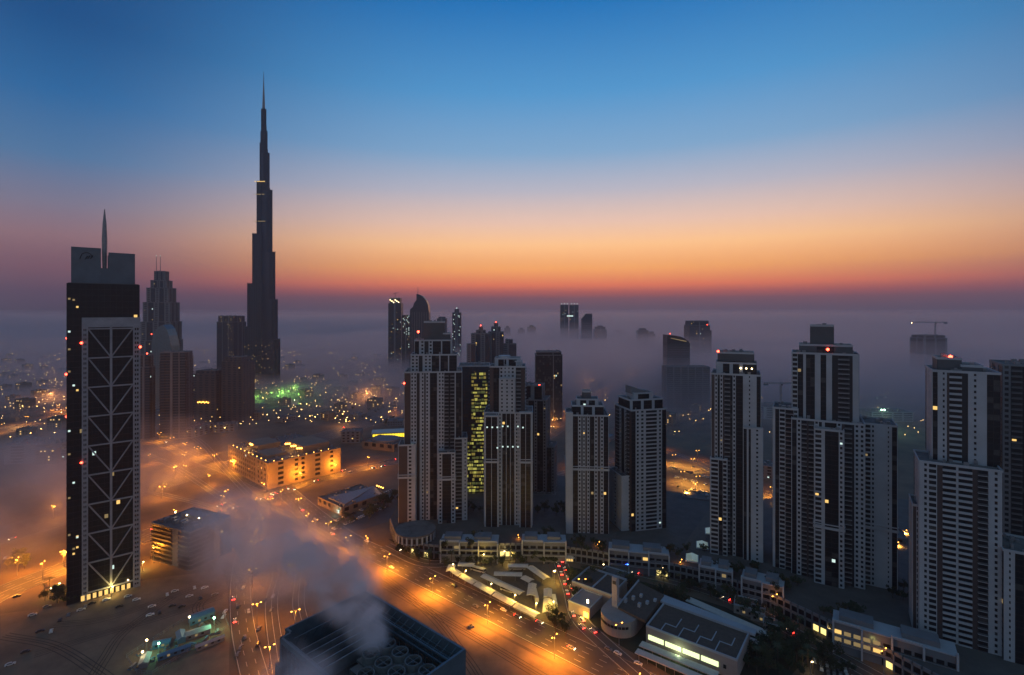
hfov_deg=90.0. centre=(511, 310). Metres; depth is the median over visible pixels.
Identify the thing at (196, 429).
block
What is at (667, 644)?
window
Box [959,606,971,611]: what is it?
window
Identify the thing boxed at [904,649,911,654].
window
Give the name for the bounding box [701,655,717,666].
window
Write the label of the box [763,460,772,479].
block
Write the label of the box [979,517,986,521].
window
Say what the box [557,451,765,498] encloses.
road
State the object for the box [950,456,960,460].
window
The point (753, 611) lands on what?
tree
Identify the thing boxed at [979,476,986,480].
window
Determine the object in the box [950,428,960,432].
window
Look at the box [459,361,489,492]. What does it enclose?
glass office tower
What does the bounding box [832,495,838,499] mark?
window
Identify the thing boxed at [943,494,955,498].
window
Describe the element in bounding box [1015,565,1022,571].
window
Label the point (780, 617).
tree
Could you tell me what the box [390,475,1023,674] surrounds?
podium
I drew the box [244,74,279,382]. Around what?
spire tower
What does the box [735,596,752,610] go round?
tree
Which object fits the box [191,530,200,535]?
window
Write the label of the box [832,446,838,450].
window
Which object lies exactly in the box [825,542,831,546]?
window
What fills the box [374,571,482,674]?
tyre track
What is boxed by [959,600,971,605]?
window
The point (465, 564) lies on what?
canopy
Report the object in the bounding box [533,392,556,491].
curtained windows
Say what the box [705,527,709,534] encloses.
skylight
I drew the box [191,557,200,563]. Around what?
window
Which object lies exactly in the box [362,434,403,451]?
pavilion
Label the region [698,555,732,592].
townhouse block
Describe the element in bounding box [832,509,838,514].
window
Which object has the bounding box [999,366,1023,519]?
curtained windows
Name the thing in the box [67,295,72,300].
window
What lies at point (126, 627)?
tyre track
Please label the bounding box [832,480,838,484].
window
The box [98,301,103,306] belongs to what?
window
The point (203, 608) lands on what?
tyre track
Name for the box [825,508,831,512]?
window
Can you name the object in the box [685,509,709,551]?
paved walk
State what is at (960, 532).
window
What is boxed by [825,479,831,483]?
window
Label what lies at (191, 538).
office block
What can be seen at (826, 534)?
window
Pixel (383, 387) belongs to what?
city lights
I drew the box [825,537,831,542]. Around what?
window
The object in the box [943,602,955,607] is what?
window
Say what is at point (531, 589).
canopy
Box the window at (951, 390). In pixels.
[950,389,960,392]
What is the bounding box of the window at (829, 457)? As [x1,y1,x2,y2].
[825,455,831,459]
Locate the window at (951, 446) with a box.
[950,445,960,449]
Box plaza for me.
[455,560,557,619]
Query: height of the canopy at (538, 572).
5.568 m
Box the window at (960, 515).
[959,514,971,518]
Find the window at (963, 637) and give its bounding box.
[959,635,971,640]
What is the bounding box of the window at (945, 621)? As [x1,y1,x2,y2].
[943,620,955,624]
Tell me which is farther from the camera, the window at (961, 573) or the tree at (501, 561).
the tree at (501, 561)
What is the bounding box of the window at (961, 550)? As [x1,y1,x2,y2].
[959,548,971,553]
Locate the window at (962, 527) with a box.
[959,525,971,529]
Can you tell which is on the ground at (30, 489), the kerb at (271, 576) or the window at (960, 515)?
the kerb at (271, 576)
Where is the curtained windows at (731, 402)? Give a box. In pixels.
[711,375,757,554]
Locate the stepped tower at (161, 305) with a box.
[140,255,182,353]
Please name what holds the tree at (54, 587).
on the ground at (30, 489)
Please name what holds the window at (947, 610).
in the residential tower at (966, 571)
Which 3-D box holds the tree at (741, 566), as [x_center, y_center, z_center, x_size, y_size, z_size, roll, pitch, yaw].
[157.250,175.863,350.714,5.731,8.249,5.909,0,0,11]
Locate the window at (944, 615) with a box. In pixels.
[943,614,955,619]
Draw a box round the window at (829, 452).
[825,450,831,454]
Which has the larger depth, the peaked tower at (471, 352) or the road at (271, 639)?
the peaked tower at (471, 352)
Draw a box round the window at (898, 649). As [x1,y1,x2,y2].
[893,646,900,651]
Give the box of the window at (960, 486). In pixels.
[959,485,971,489]
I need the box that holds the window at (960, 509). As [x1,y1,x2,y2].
[959,508,971,512]
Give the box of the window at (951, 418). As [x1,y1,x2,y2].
[950,417,960,420]
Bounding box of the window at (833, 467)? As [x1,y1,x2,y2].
[832,465,838,469]
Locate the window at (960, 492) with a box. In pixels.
[959,491,971,494]
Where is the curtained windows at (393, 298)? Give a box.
[388,298,402,367]
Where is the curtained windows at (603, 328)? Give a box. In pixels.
[593,328,606,354]
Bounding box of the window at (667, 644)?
[665,641,680,651]
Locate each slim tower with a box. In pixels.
[388,292,402,367]
[402,315,409,371]
[437,316,446,330]
[452,308,461,366]
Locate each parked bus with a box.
[471,565,485,572]
[500,586,515,593]
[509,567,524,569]
[534,588,538,601]
[552,594,557,607]
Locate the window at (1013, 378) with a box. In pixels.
[1012,377,1020,380]
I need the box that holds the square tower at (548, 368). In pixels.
[535,350,562,421]
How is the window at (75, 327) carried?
in the braced office tower at (102, 373)
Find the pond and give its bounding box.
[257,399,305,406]
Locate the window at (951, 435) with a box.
[950,434,960,437]
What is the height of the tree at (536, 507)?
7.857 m
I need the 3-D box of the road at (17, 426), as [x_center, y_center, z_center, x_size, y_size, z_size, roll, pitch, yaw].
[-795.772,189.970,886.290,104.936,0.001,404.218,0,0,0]
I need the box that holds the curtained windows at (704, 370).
[663,366,708,407]
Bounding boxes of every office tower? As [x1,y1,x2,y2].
[65,209,141,605]
[140,353,155,438]
[159,350,193,439]
[217,315,245,368]
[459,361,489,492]
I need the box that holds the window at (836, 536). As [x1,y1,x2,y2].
[832,534,838,538]
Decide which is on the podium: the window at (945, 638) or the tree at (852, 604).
the tree at (852, 604)
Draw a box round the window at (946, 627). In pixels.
[943,625,955,630]
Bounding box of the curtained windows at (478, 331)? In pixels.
[476,331,489,361]
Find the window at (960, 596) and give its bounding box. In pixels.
[959,595,971,599]
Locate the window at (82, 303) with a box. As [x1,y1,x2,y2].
[80,301,85,306]
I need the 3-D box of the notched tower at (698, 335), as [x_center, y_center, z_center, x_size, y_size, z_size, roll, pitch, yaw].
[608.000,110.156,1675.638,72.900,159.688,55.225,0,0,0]
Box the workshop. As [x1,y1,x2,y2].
[318,484,385,515]
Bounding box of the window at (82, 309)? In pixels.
[80,307,85,312]
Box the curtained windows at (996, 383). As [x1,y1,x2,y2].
[914,378,1022,640]
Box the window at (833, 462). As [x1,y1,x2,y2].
[832,460,838,465]
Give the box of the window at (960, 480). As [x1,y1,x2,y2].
[959,479,971,483]
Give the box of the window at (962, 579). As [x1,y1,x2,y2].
[959,577,971,582]
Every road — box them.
[0,348,570,544]
[0,414,58,435]
[0,459,397,601]
[45,408,264,489]
[140,449,276,535]
[140,489,284,674]
[155,427,345,546]
[229,494,278,674]
[231,509,311,560]
[279,490,655,674]
[289,545,307,622]
[381,543,884,674]
[550,343,662,438]
[553,562,651,674]
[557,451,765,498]
[562,386,710,399]
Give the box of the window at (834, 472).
[832,470,838,474]
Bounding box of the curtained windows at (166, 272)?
[141,272,180,353]
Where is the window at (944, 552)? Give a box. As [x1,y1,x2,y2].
[943,551,955,555]
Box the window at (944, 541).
[943,540,955,544]
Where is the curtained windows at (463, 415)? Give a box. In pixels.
[462,398,486,489]
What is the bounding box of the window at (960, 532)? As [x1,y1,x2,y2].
[959,531,971,535]
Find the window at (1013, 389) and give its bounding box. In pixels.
[1012,388,1020,391]
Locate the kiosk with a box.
[567,555,574,561]
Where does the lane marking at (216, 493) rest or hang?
on the road at (267, 528)
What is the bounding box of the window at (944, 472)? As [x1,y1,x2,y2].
[943,471,955,475]
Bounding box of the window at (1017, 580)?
[1015,578,1022,584]
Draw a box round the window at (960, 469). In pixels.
[959,468,971,471]
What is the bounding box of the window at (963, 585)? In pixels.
[959,583,971,588]
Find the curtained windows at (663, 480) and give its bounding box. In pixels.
[615,399,665,526]
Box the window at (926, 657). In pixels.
[925,655,932,661]
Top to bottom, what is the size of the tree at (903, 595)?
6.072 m
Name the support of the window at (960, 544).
in the residential tower at (966, 571)
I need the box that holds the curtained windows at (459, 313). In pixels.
[452,313,461,365]
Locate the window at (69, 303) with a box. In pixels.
[67,301,72,306]
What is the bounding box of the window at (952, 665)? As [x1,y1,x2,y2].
[948,662,955,667]
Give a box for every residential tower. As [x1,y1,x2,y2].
[398,320,466,523]
[484,355,532,527]
[526,381,556,492]
[565,389,609,533]
[609,385,666,531]
[710,349,762,562]
[773,323,898,589]
[909,353,1023,664]
[989,359,1023,535]
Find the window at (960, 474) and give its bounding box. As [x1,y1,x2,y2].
[959,473,971,477]
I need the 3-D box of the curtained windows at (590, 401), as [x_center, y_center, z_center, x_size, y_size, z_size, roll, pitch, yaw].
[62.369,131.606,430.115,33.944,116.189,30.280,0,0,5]
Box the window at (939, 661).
[936,659,943,664]
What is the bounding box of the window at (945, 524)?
[943,522,955,527]
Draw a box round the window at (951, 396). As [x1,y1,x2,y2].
[950,395,960,398]
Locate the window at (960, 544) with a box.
[959,543,971,547]
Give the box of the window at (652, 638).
[648,634,663,644]
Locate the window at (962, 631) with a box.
[959,629,971,634]
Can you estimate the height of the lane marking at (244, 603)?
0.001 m
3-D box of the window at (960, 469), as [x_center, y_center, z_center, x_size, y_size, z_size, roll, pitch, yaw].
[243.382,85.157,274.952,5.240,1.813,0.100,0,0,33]
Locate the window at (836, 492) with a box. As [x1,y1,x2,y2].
[832,490,838,494]
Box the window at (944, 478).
[943,477,955,481]
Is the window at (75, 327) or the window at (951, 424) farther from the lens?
the window at (75, 327)
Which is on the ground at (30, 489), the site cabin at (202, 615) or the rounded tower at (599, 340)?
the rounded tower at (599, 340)
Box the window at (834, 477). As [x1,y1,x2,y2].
[832,475,838,479]
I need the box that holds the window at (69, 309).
[67,307,72,312]
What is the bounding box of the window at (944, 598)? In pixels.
[943,597,955,601]
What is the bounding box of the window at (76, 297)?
[73,295,78,300]
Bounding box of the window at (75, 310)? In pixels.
[73,307,78,312]
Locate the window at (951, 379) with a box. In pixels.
[950,378,960,381]
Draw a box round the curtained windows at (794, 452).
[775,350,896,587]
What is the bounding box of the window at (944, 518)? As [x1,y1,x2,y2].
[943,517,955,521]
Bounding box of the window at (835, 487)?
[832,485,838,489]
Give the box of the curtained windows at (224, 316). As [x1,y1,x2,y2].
[217,316,243,368]
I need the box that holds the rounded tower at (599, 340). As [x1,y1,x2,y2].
[593,325,606,354]
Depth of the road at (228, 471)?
518.68 m
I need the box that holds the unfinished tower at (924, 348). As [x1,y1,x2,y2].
[910,334,946,380]
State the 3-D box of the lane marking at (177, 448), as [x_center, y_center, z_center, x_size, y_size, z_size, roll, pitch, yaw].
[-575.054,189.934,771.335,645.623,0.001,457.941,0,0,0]
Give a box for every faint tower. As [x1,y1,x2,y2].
[504,326,509,342]
[518,328,524,346]
[527,325,535,346]
[613,330,624,345]
[626,336,635,352]
[636,328,648,358]
[649,331,654,356]
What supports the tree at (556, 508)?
on the podium
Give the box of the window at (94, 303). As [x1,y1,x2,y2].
[92,301,97,306]
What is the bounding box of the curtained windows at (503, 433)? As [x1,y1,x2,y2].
[494,359,530,515]
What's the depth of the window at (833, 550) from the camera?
333.95 m
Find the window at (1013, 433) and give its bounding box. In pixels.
[1012,432,1020,435]
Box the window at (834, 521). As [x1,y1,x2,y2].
[832,519,838,523]
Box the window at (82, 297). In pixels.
[80,295,85,300]
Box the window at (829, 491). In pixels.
[825,489,831,493]
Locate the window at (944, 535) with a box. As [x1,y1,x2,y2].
[943,534,955,538]
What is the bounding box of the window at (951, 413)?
[950,412,960,415]
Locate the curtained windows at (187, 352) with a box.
[160,352,192,431]
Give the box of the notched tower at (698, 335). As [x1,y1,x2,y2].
[684,320,711,369]
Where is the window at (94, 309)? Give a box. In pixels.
[92,307,97,312]
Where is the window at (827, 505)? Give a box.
[825,503,831,507]
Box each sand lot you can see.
[0,570,229,674]
[336,563,568,674]
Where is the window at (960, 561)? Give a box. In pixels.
[959,560,971,564]
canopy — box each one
[446,564,455,576]
[450,569,463,576]
[458,562,474,570]
[459,574,477,583]
[473,582,496,597]
[480,573,524,594]
[492,592,517,608]
[494,571,521,575]
[508,563,527,567]
[513,603,539,616]
[520,575,533,582]
[526,583,536,595]
[527,565,549,581]
[542,598,551,612]
[544,588,551,597]
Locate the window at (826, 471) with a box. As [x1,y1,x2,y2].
[825,469,831,473]
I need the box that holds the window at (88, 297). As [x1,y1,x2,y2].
[86,295,91,300]
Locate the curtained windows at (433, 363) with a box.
[409,356,465,522]
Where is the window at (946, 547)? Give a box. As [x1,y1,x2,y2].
[943,545,955,550]
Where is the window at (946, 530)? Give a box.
[943,528,955,532]
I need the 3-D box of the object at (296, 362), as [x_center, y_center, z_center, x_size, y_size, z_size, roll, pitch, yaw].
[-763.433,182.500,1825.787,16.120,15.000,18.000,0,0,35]
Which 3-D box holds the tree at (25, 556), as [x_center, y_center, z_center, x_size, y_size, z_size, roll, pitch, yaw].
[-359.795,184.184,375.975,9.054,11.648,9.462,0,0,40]
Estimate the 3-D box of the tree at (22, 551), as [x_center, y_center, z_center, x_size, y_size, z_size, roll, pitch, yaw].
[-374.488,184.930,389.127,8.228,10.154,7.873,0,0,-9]
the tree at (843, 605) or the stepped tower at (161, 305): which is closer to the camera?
the tree at (843, 605)
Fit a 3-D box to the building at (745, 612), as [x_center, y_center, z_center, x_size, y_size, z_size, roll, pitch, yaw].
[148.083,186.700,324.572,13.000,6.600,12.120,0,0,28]
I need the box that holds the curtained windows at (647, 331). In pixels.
[636,331,648,356]
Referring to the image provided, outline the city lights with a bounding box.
[3,343,991,426]
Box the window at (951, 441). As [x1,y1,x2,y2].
[950,440,960,443]
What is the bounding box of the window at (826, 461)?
[825,460,831,464]
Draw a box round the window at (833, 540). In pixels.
[832,538,838,543]
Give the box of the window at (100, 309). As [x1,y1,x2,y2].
[98,307,103,312]
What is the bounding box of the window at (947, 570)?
[943,568,955,573]
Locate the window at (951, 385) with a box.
[950,384,960,387]
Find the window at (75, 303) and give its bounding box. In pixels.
[73,301,78,306]
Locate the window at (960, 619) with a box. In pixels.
[959,618,971,623]
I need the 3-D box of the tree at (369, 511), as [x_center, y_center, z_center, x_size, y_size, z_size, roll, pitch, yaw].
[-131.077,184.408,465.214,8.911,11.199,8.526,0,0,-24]
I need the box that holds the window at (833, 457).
[832,456,838,460]
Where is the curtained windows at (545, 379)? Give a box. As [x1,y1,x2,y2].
[536,356,561,420]
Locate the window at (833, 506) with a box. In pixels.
[832,504,838,509]
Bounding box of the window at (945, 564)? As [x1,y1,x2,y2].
[943,562,955,567]
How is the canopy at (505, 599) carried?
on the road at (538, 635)
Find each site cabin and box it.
[138,651,151,668]
[152,637,171,649]
[156,643,190,660]
[175,629,185,643]
[185,624,210,640]
[188,607,214,625]
[194,634,224,651]
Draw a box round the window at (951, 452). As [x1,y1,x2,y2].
[950,451,960,454]
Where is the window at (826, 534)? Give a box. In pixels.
[825,532,831,537]
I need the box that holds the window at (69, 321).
[67,319,72,324]
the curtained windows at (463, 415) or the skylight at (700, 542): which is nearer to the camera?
the skylight at (700, 542)
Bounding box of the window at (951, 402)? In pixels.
[950,400,960,403]
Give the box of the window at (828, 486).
[825,484,831,488]
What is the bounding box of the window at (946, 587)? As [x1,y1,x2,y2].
[943,585,955,590]
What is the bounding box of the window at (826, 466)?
[825,464,831,469]
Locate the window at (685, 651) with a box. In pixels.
[683,648,698,658]
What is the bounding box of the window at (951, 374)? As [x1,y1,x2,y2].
[950,373,960,375]
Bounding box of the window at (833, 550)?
[832,548,838,553]
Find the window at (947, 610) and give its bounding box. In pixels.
[943,608,955,613]
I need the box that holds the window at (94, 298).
[92,295,97,300]
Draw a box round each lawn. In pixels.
[255,392,323,408]
[389,539,550,563]
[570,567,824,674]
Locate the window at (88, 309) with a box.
[86,307,91,312]
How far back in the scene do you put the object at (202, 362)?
1821.07 m
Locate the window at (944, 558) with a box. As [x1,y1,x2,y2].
[943,557,955,561]
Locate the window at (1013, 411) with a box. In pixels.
[1012,410,1020,413]
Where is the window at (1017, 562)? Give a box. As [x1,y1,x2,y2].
[1015,559,1022,565]
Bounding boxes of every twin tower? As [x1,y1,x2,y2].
[560,303,567,349]
[567,303,578,349]
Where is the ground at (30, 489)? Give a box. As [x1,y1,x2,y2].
[0,325,1023,674]
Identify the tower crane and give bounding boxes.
[763,379,791,401]
[911,320,947,335]
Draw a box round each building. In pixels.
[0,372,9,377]
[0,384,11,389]
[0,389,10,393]
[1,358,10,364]
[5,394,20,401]
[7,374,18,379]
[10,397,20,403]
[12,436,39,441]
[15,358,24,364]
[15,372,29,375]
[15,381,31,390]
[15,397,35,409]
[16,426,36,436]
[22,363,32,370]
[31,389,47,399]
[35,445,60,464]
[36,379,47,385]
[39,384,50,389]
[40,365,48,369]
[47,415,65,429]
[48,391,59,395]
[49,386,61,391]
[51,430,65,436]
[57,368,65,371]
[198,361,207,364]
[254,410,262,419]
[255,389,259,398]
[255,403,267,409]
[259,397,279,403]
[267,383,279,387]
[275,589,465,674]
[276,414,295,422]
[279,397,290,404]
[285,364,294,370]
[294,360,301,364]
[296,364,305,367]
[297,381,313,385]
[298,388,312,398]
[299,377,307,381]
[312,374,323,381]
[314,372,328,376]
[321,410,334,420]
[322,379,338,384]
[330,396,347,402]
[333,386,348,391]
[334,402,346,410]
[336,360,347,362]
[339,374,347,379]
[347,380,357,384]
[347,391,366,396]
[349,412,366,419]
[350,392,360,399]
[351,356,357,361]
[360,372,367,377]
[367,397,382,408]
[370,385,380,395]
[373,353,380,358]
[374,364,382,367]
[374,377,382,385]
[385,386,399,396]
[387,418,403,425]
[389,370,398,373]
[569,566,756,674]
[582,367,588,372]
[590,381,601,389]
[603,565,629,583]
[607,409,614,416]
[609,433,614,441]
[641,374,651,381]
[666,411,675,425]
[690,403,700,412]
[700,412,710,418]
[734,595,756,616]
[751,603,765,622]
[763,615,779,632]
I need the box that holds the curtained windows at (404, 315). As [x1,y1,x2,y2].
[402,315,407,371]
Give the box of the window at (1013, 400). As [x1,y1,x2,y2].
[1012,399,1020,402]
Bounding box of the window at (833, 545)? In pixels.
[832,543,838,548]
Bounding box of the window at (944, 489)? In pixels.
[943,488,955,492]
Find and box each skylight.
[685,553,698,563]
[696,540,708,549]
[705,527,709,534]
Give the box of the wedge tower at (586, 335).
[581,314,591,356]
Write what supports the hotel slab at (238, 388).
on the ground at (30, 489)
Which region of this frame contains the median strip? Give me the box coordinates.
[320,538,590,674]
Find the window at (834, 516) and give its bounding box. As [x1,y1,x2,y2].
[832,514,838,518]
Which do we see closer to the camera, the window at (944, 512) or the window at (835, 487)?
the window at (944, 512)
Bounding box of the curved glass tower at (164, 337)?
[151,324,179,407]
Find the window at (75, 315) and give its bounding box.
[73,313,78,318]
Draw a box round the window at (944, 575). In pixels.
[943,574,955,578]
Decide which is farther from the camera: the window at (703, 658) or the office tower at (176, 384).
the office tower at (176, 384)
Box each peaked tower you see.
[467,343,475,361]
[471,325,490,363]
[488,323,503,362]
[504,338,515,355]
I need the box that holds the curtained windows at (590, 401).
[573,400,602,531]
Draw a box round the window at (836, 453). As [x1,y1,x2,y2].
[832,451,838,455]
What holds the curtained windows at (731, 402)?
in the residential tower at (736, 492)
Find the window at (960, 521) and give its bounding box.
[959,519,971,524]
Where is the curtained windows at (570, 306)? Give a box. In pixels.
[569,306,578,349]
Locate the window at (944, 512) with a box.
[943,511,955,515]
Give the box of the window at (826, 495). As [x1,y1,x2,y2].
[825,493,831,498]
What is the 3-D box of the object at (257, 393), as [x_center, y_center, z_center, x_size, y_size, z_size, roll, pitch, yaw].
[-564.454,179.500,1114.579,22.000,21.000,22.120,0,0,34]
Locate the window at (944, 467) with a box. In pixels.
[943,466,955,469]
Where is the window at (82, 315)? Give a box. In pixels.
[80,313,85,318]
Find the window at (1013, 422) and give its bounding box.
[1012,421,1020,424]
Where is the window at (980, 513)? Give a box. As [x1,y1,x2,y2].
[979,511,986,515]
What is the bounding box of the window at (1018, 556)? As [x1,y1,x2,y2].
[1015,553,1022,559]
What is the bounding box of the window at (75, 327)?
[73,325,78,330]
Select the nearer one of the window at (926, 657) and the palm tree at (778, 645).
the window at (926, 657)
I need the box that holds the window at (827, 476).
[825,474,831,478]
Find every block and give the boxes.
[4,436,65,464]
[150,507,231,570]
[158,421,213,437]
[213,420,237,432]
[228,433,340,489]
[341,428,362,442]
[440,531,498,563]
[522,531,566,563]
[533,491,555,494]
[608,539,669,576]
[662,365,709,407]
[682,490,709,500]
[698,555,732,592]
[741,566,784,607]
[761,402,773,418]
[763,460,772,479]
[832,608,958,671]
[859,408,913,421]
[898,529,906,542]
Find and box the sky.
[0,0,1023,324]
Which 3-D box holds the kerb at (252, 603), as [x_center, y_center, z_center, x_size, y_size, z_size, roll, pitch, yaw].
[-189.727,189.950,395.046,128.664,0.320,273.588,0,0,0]
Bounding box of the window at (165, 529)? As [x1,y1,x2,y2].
[163,527,171,532]
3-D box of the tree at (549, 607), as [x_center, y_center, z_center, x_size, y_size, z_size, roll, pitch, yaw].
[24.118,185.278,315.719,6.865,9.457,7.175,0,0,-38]
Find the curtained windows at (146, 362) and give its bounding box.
[140,355,154,437]
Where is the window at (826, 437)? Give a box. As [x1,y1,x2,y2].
[825,435,831,439]
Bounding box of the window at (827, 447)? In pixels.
[825,445,831,449]
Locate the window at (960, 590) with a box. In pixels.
[959,589,971,594]
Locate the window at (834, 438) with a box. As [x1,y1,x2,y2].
[832,436,838,440]
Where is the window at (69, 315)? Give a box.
[67,313,72,318]
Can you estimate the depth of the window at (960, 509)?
274.83 m
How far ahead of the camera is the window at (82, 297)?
335.42 m
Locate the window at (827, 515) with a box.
[825,513,831,517]
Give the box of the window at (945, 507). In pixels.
[943,505,955,509]
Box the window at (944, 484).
[943,482,955,486]
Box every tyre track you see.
[0,633,113,674]
[34,595,222,657]
[51,579,212,627]
[88,596,175,674]
[192,588,227,627]
[350,565,546,674]
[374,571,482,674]
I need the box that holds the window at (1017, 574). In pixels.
[1015,571,1022,577]
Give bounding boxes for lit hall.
[371,428,403,436]
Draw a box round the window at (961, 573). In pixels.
[959,572,971,576]
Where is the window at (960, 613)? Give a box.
[959,612,971,617]
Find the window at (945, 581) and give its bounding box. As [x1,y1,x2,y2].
[943,580,955,584]
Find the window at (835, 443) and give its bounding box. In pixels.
[832,441,838,445]
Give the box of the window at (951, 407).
[950,406,960,409]
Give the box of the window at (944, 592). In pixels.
[943,591,955,596]
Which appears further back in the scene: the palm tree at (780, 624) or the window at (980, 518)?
the palm tree at (780, 624)
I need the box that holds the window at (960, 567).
[959,566,971,570]
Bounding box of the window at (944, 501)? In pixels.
[943,500,955,504]
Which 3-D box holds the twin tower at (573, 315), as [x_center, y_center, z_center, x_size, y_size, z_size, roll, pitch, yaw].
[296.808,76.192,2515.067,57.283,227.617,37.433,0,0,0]
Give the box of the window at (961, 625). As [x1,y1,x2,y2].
[959,624,971,628]
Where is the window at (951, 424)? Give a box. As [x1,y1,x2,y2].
[950,423,960,426]
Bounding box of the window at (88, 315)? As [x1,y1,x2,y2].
[86,313,91,317]
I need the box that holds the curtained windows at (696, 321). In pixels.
[684,321,711,369]
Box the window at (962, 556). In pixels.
[959,554,971,559]
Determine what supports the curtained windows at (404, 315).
in the slim tower at (405, 340)
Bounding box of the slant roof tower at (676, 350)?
[663,333,689,364]
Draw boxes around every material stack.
[128,662,137,669]
[163,644,169,650]
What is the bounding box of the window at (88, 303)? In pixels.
[86,301,91,306]
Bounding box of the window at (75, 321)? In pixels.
[73,319,78,324]
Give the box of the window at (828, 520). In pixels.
[825,518,831,522]
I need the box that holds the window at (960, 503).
[959,502,971,506]
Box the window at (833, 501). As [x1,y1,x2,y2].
[832,499,838,504]
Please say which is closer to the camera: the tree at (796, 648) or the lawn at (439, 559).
the tree at (796, 648)
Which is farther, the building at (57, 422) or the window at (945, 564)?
the building at (57, 422)
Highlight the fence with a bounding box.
[126,607,228,674]
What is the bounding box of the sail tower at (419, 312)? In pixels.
[409,294,430,366]
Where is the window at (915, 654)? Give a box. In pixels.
[914,652,921,657]
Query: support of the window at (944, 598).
in the residential tower at (966, 571)
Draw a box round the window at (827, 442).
[825,440,831,444]
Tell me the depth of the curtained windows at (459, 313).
1699.67 m
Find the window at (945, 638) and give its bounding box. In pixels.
[943,637,955,642]
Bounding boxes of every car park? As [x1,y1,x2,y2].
[331,493,397,531]
[667,457,771,498]
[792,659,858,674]
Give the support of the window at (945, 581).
in the residential tower at (966, 571)
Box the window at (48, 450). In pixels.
[36,450,52,463]
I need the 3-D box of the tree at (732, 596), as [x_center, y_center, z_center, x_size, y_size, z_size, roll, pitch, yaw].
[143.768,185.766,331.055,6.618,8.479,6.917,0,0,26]
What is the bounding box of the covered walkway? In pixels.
[685,597,769,635]
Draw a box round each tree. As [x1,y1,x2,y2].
[4,559,12,565]
[11,547,27,557]
[13,552,30,567]
[38,590,48,597]
[49,584,60,592]
[49,590,64,602]
[54,583,64,596]
[61,595,76,601]
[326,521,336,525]
[335,521,345,530]
[342,511,349,518]
[363,507,372,516]
[376,493,386,503]
[384,495,390,503]
[391,489,397,495]
[395,543,403,550]
[424,551,432,559]
[425,548,432,564]
[441,556,451,565]
[465,536,474,548]
[465,555,472,562]
[474,555,482,561]
[497,555,504,566]
[511,550,522,563]
[534,504,542,510]
[540,499,548,511]
[544,603,556,614]
[550,604,558,614]
[551,503,558,512]
[552,616,564,632]
[558,612,566,619]
[561,618,572,631]
[564,566,573,574]
[566,574,575,584]
[570,587,578,595]
[571,538,582,547]
[572,569,580,576]
[573,533,585,544]
[583,545,591,551]
[590,537,598,544]
[590,564,600,571]
[596,543,606,553]
[624,571,634,588]
[656,566,670,580]
[663,584,673,593]
[665,589,674,597]
[666,543,674,554]
[674,591,689,601]
[682,541,690,552]
[686,578,699,586]
[696,581,704,592]
[699,543,708,548]
[707,583,716,596]
[711,590,722,599]
[720,582,735,597]
[729,590,737,603]
[730,562,738,574]
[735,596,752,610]
[737,561,744,569]
[747,639,755,654]
[749,560,759,569]
[749,636,763,657]
[750,600,760,610]
[750,608,759,617]
[750,644,762,657]
[754,641,773,661]
[759,630,769,639]
[763,626,775,642]
[764,620,775,631]
[766,631,783,646]
[769,604,783,615]
[770,581,779,589]
[771,641,784,662]
[774,621,787,630]
[775,613,787,622]
[782,618,799,636]
[784,581,791,587]
[786,633,796,646]
[790,575,805,585]
[792,640,809,661]
[794,631,807,647]
[795,615,805,632]
[796,660,807,673]
[797,649,808,664]
[801,643,813,666]
[802,628,820,644]
[805,651,818,673]
[814,638,826,649]
[814,652,827,670]
[824,638,844,655]
[824,653,841,670]
[825,606,838,615]
[835,602,847,608]
[835,659,844,671]
[840,657,856,670]
[847,601,866,609]
[849,606,864,612]
[886,584,901,597]
[898,579,908,591]
[898,590,908,599]
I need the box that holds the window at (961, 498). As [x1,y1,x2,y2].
[959,496,971,500]
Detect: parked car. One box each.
[4,661,15,666]
[20,649,30,653]
[634,660,642,665]
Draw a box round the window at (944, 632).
[943,631,955,636]
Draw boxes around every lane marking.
[0,360,534,543]
[0,458,394,602]
[52,409,260,488]
[141,489,283,673]
[142,450,270,534]
[157,427,343,546]
[230,495,278,674]
[232,511,310,560]
[274,484,654,674]
[290,546,306,619]
[387,546,883,674]
[554,562,650,674]
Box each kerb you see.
[1,458,394,602]
[48,408,258,489]
[140,488,284,674]
[143,450,270,533]
[157,429,346,546]
[229,494,279,674]
[231,510,311,560]
[270,484,657,674]
[289,546,308,623]
[380,544,885,674]
[553,563,652,674]
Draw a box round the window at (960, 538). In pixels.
[959,537,971,541]
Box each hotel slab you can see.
[193,368,220,422]
[221,355,254,422]
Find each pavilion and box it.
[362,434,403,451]
[395,520,435,545]

